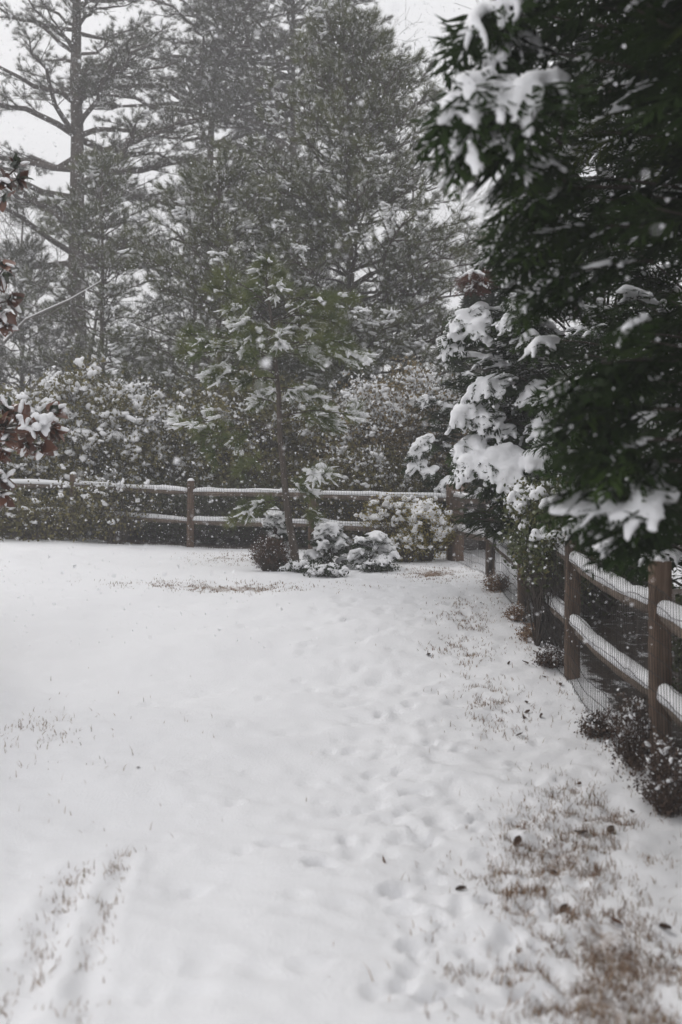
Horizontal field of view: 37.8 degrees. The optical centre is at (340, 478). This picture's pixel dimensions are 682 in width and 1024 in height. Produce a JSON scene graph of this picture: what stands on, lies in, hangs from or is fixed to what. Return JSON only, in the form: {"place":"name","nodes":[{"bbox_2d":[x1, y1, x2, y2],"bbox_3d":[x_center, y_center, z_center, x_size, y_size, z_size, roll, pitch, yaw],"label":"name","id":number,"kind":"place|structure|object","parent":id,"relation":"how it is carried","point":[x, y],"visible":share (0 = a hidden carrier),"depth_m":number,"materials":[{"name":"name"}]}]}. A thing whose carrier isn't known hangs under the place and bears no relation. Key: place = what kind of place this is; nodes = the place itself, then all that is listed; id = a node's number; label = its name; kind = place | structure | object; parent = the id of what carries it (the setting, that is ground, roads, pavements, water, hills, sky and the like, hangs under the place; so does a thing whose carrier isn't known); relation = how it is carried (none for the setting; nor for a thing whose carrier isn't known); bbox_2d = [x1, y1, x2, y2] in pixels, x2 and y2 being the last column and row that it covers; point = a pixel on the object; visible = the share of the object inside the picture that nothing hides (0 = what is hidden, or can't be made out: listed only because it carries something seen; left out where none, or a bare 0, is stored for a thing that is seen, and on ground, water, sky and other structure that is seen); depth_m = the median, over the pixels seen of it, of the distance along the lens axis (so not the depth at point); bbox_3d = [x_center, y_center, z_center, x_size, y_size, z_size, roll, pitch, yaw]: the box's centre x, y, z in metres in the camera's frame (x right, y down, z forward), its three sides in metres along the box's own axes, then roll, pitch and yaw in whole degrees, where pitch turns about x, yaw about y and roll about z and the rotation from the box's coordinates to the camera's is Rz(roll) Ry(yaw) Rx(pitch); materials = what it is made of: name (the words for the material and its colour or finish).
{"place":"outdoors","nodes":[
{"label":"outdoors","id":0,"kind":"place"},
{"bbox_2d":[0,481,681,1023],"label":"ground","id":1,"kind":"structure","parent":0,"point":[254,887],"depth_m":5.97,"materials":[{"name":"white snow"}]},
{"bbox_2d":[0,377,44,489],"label":"snowy bush","id":2,"kind":"object","parent":1,"relation":"on","point":[2,393],"visible":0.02,"depth_m":21.09,"materials":[{"name":"white plant"}]},
{"bbox_2d":[0,153,70,509],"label":"magnolia tree","id":3,"kind":"object","parent":1,"relation":"on","point":[40,424],"visible":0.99,"depth_m":9.12,"materials":[{"name":"brown plant"}]},
{"bbox_2d":[0,232,89,450],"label":"pine tree","id":4,"kind":"object","parent":1,"relation":"on","point":[14,253],"visible":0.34,"depth_m":34.55,"materials":[{"name":"green plant"}]},
{"bbox_2d":[0,409,123,531],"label":"snowy bush","id":5,"kind":"object","parent":1,"relation":"on","point":[21,467],"visible":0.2,"depth_m":19.33,"materials":[{"name":"white plant"}]},
{"bbox_2d":[0,474,132,541],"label":"snowy bush","id":6,"kind":"object","parent":1,"relation":"on","point":[21,531],"visible":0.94,"depth_m":17.95,"materials":[{"name":"green plant"}]},
{"bbox_2d":[0,181,157,401],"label":"bare tree","id":7,"kind":"object","parent":1,"relation":"on","point":[20,242],"visible":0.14,"depth_m":42.80,"materials":[{"name":"grey plant"}]},
{"bbox_2d":[0,237,178,443],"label":"bare tree","id":8,"kind":"object","parent":1,"relation":"on","point":[63,350],"visible":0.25,"depth_m":32.51,"materials":[{"name":"grey plant"}]},
{"bbox_2d":[0,347,182,533],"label":"snowy bush","id":9,"kind":"object","parent":1,"relation":"on","point":[86,425],"visible":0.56,"depth_m":19.44,"materials":[{"name":"green plant"}]},
{"bbox_2d":[7,146,212,472],"bbox_3d":[-7.145,-4.253,30.060,7.269,10.666,7.135,0,0,0],"label":"pine tree","id":10,"kind":"object","parent":1,"relation":"on","point":[98,168],"visible":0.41,"depth_m":29.47,"materials":[{"name":"green plant"}]},
{"bbox_2d":[3,281,100,343],"bbox_3d":[-7.647,-4.423,26.711,3.062,1.514,0.501,0,0,19],"label":"bare branch","id":11,"kind":"object","parent":10,"relation":"on","point":[33,316],"visible":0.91,"depth_m":26.67,"materials":[{"name":"grey plant"}]},
{"bbox_2d":[54,463,175,543],"bbox_3d":[-4.060,0.473,17.909,2.059,1.518,1.266,0,0,0],"label":"snowy bush","id":12,"kind":"object","parent":1,"relation":"on","point":[112,536],"visible":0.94,"depth_m":17.93,"materials":[{"name":"green plant"}]},
{"bbox_2d":[14,468,249,539],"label":"dark undergrowth","id":13,"kind":"object","parent":1,"relation":"on","point":[146,531],"visible":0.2,"depth_m":19.29,"materials":[{"name":"green plant"}]},
{"bbox_2d":[0,0,286,451],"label":"pine tree","id":14,"kind":"object","parent":1,"relation":"on","point":[74,127],"visible":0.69,"depth_m":37.00,"materials":[{"name":"green plant"}]},
{"bbox_2d":[80,372,263,534],"bbox_3d":[-3.569,-0.512,20.586,4.026,3.434,2.860,0,0,0],"label":"grey thicket","id":15,"kind":"object","parent":1,"relation":"on","point":[182,407],"visible":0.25,"depth_m":20.10,"materials":[{"name":"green plant"}]},
{"bbox_2d":[87,133,261,373],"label":"bare tree","id":16,"kind":"object","parent":1,"relation":"on","point":[174,255],"visible":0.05,"depth_m":52.12,"materials":[{"name":"grey plant"}]},
{"bbox_2d":[107,151,246,464],"label":"pine tree","id":17,"kind":"object","parent":1,"relation":"on","point":[204,250],"visible":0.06,"depth_m":33.76,"materials":[{"name":"green plant"}]},
{"bbox_2d":[26,0,376,396],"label":"pine tree","id":18,"kind":"object","parent":1,"relation":"on","point":[226,19],"visible":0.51,"depth_m":42.29,"materials":[{"name":"green plant"}]},
{"bbox_2d":[64,136,353,498],"bbox_3d":[-3.160,-3.055,23.860,6.947,8.851,6.822,0,0,0],"label":"pine tree","id":19,"kind":"object","parent":1,"relation":"on","point":[229,238],"visible":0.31,"depth_m":23.24,"materials":[{"name":"green plant"}]},
{"bbox_2d":[0,472,485,572],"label":"back fence","id":20,"kind":"object","parent":1,"relation":"on","point":[456,546],"visible":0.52,"depth_m":17.59,"materials":[{"name":"brown wood"}]},
{"bbox_2d":[119,470,393,546],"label":"dark undergrowth","id":21,"kind":"object","parent":1,"relation":"on","point":[242,536],"visible":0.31,"depth_m":18.77,"materials":[{"name":"green plant"}]},
{"bbox_2d":[158,362,371,534],"bbox_3d":[-1.411,-0.640,20.053,4.387,3.872,3.172,0,0,0],"label":"green thicket","id":22,"kind":"object","parent":1,"relation":"on","point":[220,407],"visible":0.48,"depth_m":19.76,"materials":[{"name":"green plant"}]},
{"bbox_2d":[246,533,296,570],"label":"round shrub","id":23,"kind":"object","parent":1,"relation":"on","point":[271,560],"visible":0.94,"depth_m":13.94,"materials":[{"name":"brown plant"}]},
{"bbox_2d":[164,250,378,561],"bbox_3d":[-1.130,-0.965,14.682,3.434,4.915,3.084,0,0,0],"label":"young pine","id":24,"kind":"object","parent":1,"relation":"on","point":[296,331],"visible":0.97,"depth_m":14.69,"materials":[{"name":"green plant"}]},
{"bbox_2d":[260,506,290,560],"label":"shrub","id":25,"kind":"object","parent":1,"relation":"on","point":[276,525],"visible":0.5,"depth_m":15.30,"materials":[{"name":"green plant"}]},
{"bbox_2d":[166,144,396,484],"bbox_3d":[-1.797,-4.405,30.794,7.528,11.314,7.970,0,0,0],"label":"pine tree","id":26,"kind":"object","parent":1,"relation":"on","point":[286,196],"visible":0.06,"depth_m":30.25,"materials":[{"name":"green plant"}]},
{"bbox_2d":[153,0,430,436],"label":"pine tree","id":27,"kind":"object","parent":1,"relation":"on","point":[236,89],"visible":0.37,"depth_m":43.64,"materials":[{"name":"green plant"}]},
{"bbox_2d":[275,554,319,572],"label":"sprig","id":28,"kind":"object","parent":1,"relation":"on","point":[295,566],"visible":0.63,"depth_m":13.79,"materials":[{"name":"white plant"}]},
{"bbox_2d":[301,561,348,577],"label":"sprig","id":29,"kind":"object","parent":1,"relation":"on","point":[332,567],"visible":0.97,"depth_m":13.44,"materials":[{"name":"white plant"}]},
{"bbox_2d":[303,522,352,565],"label":"shrub","id":30,"kind":"object","parent":1,"relation":"on","point":[336,542],"visible":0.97,"depth_m":14.88,"materials":[{"name":"green plant"}]},
{"bbox_2d":[0,273,657,483],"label":"woodland","id":31,"kind":"object","parent":1,"relation":"on","point":[14,344],"visible":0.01,"depth_m":62.76,"materials":[{"name":"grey plant"}]},
{"bbox_2d":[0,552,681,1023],"bbox_3d":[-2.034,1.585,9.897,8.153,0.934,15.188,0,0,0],"label":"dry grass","id":32,"kind":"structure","parent":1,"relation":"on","point":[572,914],"depth_m":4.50,"materials":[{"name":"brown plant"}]},
{"bbox_2d":[145,0,565,512],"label":"pine tree","id":33,"kind":"object","parent":1,"relation":"on","point":[381,186],"visible":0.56,"depth_m":24.17,"materials":[{"name":"green plant"}]},
{"bbox_2d":[344,530,400,569],"bbox_3d":[0.456,1.167,14.696,0.884,0.819,0.845,0,0,0],"label":"young cedar","id":34,"kind":"object","parent":1,"relation":"on","point":[378,539],"visible":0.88,"depth_m":14.54,"materials":[{"name":"green plant"}]},
{"bbox_2d":[273,427,472,546],"bbox_3d":[0.594,0.185,18.544,3.905,2.308,2.043,0,0,0],"label":"tan thicket","id":35,"kind":"object","parent":1,"relation":"on","point":[381,460],"visible":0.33,"depth_m":18.43,"materials":[{"name":"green plant"}]},
{"bbox_2d":[356,557,398,571],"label":"sprig","id":36,"kind":"object","parent":1,"relation":"on","point":[374,565],"visible":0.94,"depth_m":14.16,"materials":[{"name":"white plant"}]},
{"bbox_2d":[288,355,476,534],"bbox_3d":[1.138,-0.546,19.751,4.379,3.771,3.395,0,0,0],"label":"tan thicket","id":37,"kind":"object","parent":1,"relation":"on","point":[396,403],"visible":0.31,"depth_m":19.28,"materials":[{"name":"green plant"}]},
{"bbox_2d":[348,489,429,536],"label":"yellow shrub","id":38,"kind":"object","parent":1,"relation":"on","point":[384,513],"visible":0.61,"depth_m":15.83,"materials":[{"name":"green plant"}]},
{"bbox_2d":[280,7,502,402],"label":"bare tree","id":39,"kind":"object","parent":1,"relation":"on","point":[472,205],"visible":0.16,"depth_m":50.62,"materials":[{"name":"grey plant"}]},
{"bbox_2d":[387,529,435,562],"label":"yellow shrub","id":40,"kind":"object","parent":1,"relation":"on","point":[399,538],"visible":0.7,"depth_m":15.45,"materials":[{"name":"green plant"}]},
{"bbox_2d":[390,496,460,561],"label":"yellow shrub","id":41,"kind":"object","parent":1,"relation":"on","point":[435,519],"visible":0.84,"depth_m":15.57,"materials":[{"name":"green plant"}]},
{"bbox_2d":[455,885,465,889],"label":"dead leaf","id":42,"kind":"object","parent":1,"relation":"on","point":[460,887],"visible":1,"depth_m":4.71,"materials":[{"name":"brown plant"}]},
{"bbox_2d":[400,289,522,549],"bbox_3d":[2.454,-0.992,17.596,2.967,4.982,2.910,0,0,0],"label":"cypress tree","id":43,"kind":"object","parent":1,"relation":"on","point":[423,446],"visible":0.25,"depth_m":17.15,"materials":[{"name":"white plant"}]},
{"bbox_2d":[370,207,571,389],"bbox_3d":[4.598,-4.630,35.909,8.879,11.506,6.658,0,0,0],"label":"bare tree","id":44,"kind":"object","parent":1,"relation":"on","point":[465,266],"visible":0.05,"depth_m":35.98,"materials":[{"name":"grey plant"}]},
{"bbox_2d":[417,246,529,492],"bbox_3d":[4.673,-3.741,38.116,6.240,9.690,5.874,0,0,0],"label":"pine tree","id":45,"kind":"object","parent":1,"relation":"on","point":[462,272],"visible":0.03,"depth_m":37.92,"materials":[{"name":"green plant"}]},
{"bbox_2d":[480,572,513,591],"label":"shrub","id":46,"kind":"object","parent":1,"relation":"on","point":[492,585],"visible":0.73,"depth_m":12.31,"materials":[{"name":"brown plant"}]},
{"bbox_2d":[500,600,528,621],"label":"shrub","id":47,"kind":"object","parent":1,"relation":"on","point":[517,612],"visible":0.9,"depth_m":10.80,"materials":[{"name":"brown plant"}]},
{"bbox_2d":[513,835,521,845],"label":"dead leaf","id":48,"kind":"object","parent":1,"relation":"on","point":[515,840],"visible":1,"depth_m":5.28,"materials":[{"name":"brown plant"}]},
{"bbox_2d":[514,622,534,643],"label":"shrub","id":49,"kind":"object","parent":1,"relation":"on","point":[526,633],"visible":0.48,"depth_m":9.98,"materials":[{"name":"brown plant"}]},
{"bbox_2d":[417,1,669,320],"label":"bare tree","id":50,"kind":"object","parent":1,"relation":"on","point":[537,63],"visible":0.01,"depth_m":29.94,"materials":[{"name":"grey plant"}]},
{"bbox_2d":[408,0,681,585],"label":"cypress tree","id":51,"kind":"object","parent":1,"relation":"on","point":[495,97],"visible":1,"depth_m":4.17,"materials":[{"name":"green plant"}]},
{"bbox_2d":[529,641,563,668],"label":"dead weed","id":52,"kind":"object","parent":1,"relation":"on","point":[545,656],"visible":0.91,"depth_m":9.09,"materials":[{"name":"brown plant"}]},
{"bbox_2d":[489,473,614,648],"bbox_3d":[2.082,0.777,9.799,1.305,1.840,1.856,0,0,0],"label":"privet bush","id":53,"kind":"object","parent":1,"relation":"on","point":[535,498],"visible":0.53,"depth_m":9.67,"materials":[{"name":"green plant"}]},
{"bbox_2d":[435,19,681,609],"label":"cypress tree","id":54,"kind":"object","parent":1,"relation":"on","point":[474,322],"visible":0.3,"depth_m":10.85,"materials":[{"name":"green plant"}]},
{"bbox_2d":[482,1,681,588],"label":"cypress tree","id":55,"kind":"object","parent":1,"relation":"on","point":[632,291],"visible":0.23,"depth_m":7.75,"materials":[{"name":"green plant"}]},
{"bbox_2d":[484,500,681,815],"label":"side fence","id":56,"kind":"object","parent":1,"relation":"on","point":[653,682],"visible":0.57,"depth_m":7.17,"materials":[{"name":"brown wood"}]},
{"bbox_2d":[573,706,617,739],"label":"dead weed","id":57,"kind":"object","parent":1,"relation":"on","point":[594,729],"visible":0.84,"depth_m":7.25,"materials":[{"name":"brown plant"}]},
{"bbox_2d":[606,825,613,831],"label":"dead leaf","id":58,"kind":"object","parent":1,"relation":"on","point":[610,829],"visible":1,"depth_m":5.49,"materials":[{"name":"brown plant"}]},
{"bbox_2d":[610,917,622,923],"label":"dead leaf","id":59,"kind":"object","parent":1,"relation":"on","point":[618,921],"visible":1,"depth_m":4.36,"materials":[{"name":"brown plant"}]},
{"bbox_2d":[581,538,678,619],"bbox_3d":[2.943,0.845,11.146,1.692,1.483,2.850,0,0,0],"label":"fence vine","id":60,"kind":"object","parent":1,"relation":"on","point":[609,605],"visible":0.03,"depth_m":10.78,"materials":[{"name":"green plant"}]},
{"bbox_2d":[597,688,681,770],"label":"dead weed","id":61,"kind":"object","parent":1,"relation":"on","point":[628,753],"visible":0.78,"depth_m":6.47,"materials":[{"name":"brown"}]},
{"bbox_2d":[617,733,681,818],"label":"dead weed","id":62,"kind":"object","parent":1,"relation":"on","point":[663,801],"visible":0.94,"depth_m":5.82,"materials":[{"name":"brown"}]},
{"bbox_2d":[659,923,671,928],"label":"dead leaf","id":63,"kind":"object","parent":1,"relation":"on","point":[662,925],"visible":1,"depth_m":4.29,"materials":[{"name":"brown plant"}]},
{"bbox_2d":[672,572,681,730],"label":"fence vine","id":64,"kind":"object","parent":1,"relation":"on","point":[678,599],"visible":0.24,"depth_m":7.10,"materials":[{"name":"green plant"}]},
{"bbox_2d":[0,0,681,648],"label":"falling snow","id":65,"kind":"structure","parent":0,"point":[256,32],"depth_m":7.99,"materials":[{"name":"white snow"}]},
{"bbox_2d":[0,0,681,442],"label":"sky","id":66,"kind":"structure","parent":0,"point":[10,120],"materials":[{"name":"white"}]}
]}

